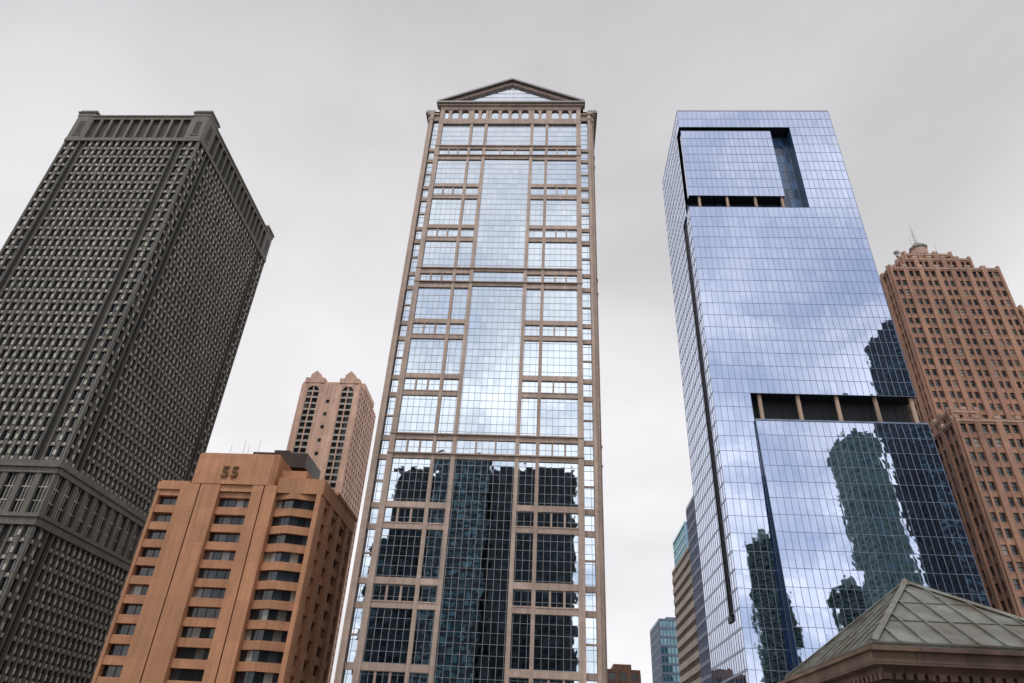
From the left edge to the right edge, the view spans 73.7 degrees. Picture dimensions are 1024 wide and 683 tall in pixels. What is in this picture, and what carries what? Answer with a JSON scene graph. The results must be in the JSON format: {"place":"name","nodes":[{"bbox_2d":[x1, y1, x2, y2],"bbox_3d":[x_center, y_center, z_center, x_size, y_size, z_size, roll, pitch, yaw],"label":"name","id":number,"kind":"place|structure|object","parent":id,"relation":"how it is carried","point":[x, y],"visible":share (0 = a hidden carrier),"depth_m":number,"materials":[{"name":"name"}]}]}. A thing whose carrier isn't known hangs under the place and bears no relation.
{"place":"outdoors","nodes":[
{"label":"outdoors","id":0,"kind":"place"},
{"bbox_2d":[0,111,273,682],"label":"granite office skyscraper","id":1,"kind":"structure","parent":0,"point":[134,250],"depth_m":199.88,"materials":[{"name":"grey stone"}]},
{"bbox_2d":[0,142,262,682],"bbox_3d":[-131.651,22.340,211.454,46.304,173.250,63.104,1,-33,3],"label":"windows","id":2,"kind":"structure","parent":1,"relation":"in","point":[95,371],"depth_m":194.03,"materials":[{"name":"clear glass"}]},
{"bbox_2d":[286,370,375,682],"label":"salmon apartment tower","id":3,"kind":"structure","parent":0,"point":[331,432],"depth_m":287.29,"materials":[{"name":"concrete"}]},
{"bbox_2d":[314,399,328,454],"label":"windows","id":4,"kind":"structure","parent":3,"relation":"in","point":[327,401],"depth_m":284.95,"materials":[{"name":"black glass"}]},
{"bbox_2d":[293,386,360,490],"bbox_3d":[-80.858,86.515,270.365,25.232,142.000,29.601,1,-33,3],"label":"windows","id":5,"kind":"structure","parent":3,"relation":"in","point":[308,393],"depth_m":284.84,"materials":[{"name":"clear glass"}]},
{"bbox_2d":[0,0,1023,682],"label":"sky","id":6,"kind":"structure","parent":0,"point":[320,107],"materials":[{"name":"grey"}]},
{"bbox_2d":[686,496,711,682],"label":"narrow blue office tower","id":7,"kind":"structure","parent":0,"point":[704,657],"depth_m":204.95,"materials":[{"name":"glass"}]},
{"bbox_2d":[777,645,1023,682],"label":"bridge house","id":8,"kind":"structure","parent":0,"point":[881,664],"depth_m":14.21,"materials":[{"name":"brown stone"}]},
{"bbox_2d":[785,578,1023,678],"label":"roof","id":9,"kind":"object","parent":8,"relation":"on","point":[905,612],"visible":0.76,"depth_m":15.83,"materials":[{"name":"grey metal"}]},
{"bbox_2d":[879,224,1023,617],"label":"stepped brick office tower","id":10,"kind":"structure","parent":0,"point":[958,322],"depth_m":201.40,"materials":[{"name":"brick"}]},
{"bbox_2d":[885,262,1023,610],"bbox_3d":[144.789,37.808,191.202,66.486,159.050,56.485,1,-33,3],"label":"windows","id":11,"kind":"structure","parent":10,"relation":"in","point":[996,499],"depth_m":201.12,"materials":[{"name":"black glass"}]},
{"bbox_3d":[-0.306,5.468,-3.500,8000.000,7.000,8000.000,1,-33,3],"label":"ground","id":12,"kind":"structure","parent":0,"visible":0},
{"bbox_2d":[91,452,357,682],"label":"building","id":13,"kind":"structure","parent":12,"relation":"on","point":[277,477],"depth_m":150.53,"materials":[{"name":"brown concrete"}]},
{"bbox_2d":[113,499,171,676],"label":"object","id":14,"kind":"object","parent":13,"relation":"in","point":[140,594],"depth_m":148.61,"materials":[{"name":"black glass"}]},
{"bbox_2d":[101,497,340,682],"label":"windows","id":15,"kind":"structure","parent":13,"relation":"in","point":[116,650],"depth_m":147.32,"materials":[{"name":"black glass"}]},
{"bbox_2d":[220,466,238,477],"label":"number sign","id":16,"kind":"object","parent":13,"relation":"attached to","point":[233,470],"visible":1,"depth_m":160.15,"materials":[{"name":"gold metal"}]},
{"bbox_2d":[141,450,320,682],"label":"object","id":17,"kind":"object","parent":13,"relation":"attached to","point":[300,461],"visible":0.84,"depth_m":170.36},
{"bbox_2d":[334,78,607,682],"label":"pediment topped glass and stone skyscraper","id":18,"kind":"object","parent":12,"relation":"on","point":[479,556],"visible":1,"depth_m":164.55,"materials":[{"name":"glass"}]},
{"bbox_2d":[607,664,640,682],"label":"building","id":19,"kind":"structure","parent":12,"relation":"on","point":[617,669],"depth_m":207.24,"materials":[{"name":"brown brick"}]},
{"bbox_2d":[609,673,637,680],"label":"windows","id":20,"kind":"structure","parent":19,"relation":"in","point":[623,676],"depth_m":206.98,"materials":[{"name":"grey glass"}]},
{"bbox_2d":[650,617,679,682],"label":"building","id":21,"kind":"structure","parent":12,"relation":"on","point":[657,654],"depth_m":315.60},
{"bbox_2d":[660,621,679,681],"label":"green teal glass office","id":22,"kind":"structure","parent":21,"relation":"in","point":[669,652],"depth_m":310.66,"materials":[{"name":"teal glass"}]},
{"bbox_2d":[662,110,990,682],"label":"blue glass skyscraper","id":23,"kind":"structure","parent":12,"relation":"on","point":[826,510],"depth_m":167.32,"materials":[{"name":"glass"}]},
{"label":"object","id":24,"kind":"object","parent":12,"relation":"on","visible":0},
{"bbox_2d":[672,545,701,682],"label":"building","id":25,"kind":"structure","parent":24,"relation":"on","point":[687,615],"depth_m":232.21,"materials":[{"name":"concrete"}]},
{"bbox_2d":[672,521,688,565],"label":"green glass office tower","id":26,"kind":"structure","parent":25,"relation":"part of","point":[680,542],"depth_m":280.56,"materials":[{"name":"glass"}]},
{"bbox_2d":[675,562,700,682],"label":"windows","id":27,"kind":"structure","parent":25,"relation":"on","point":[690,642],"depth_m":228.98,"materials":[{"name":"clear glass"}]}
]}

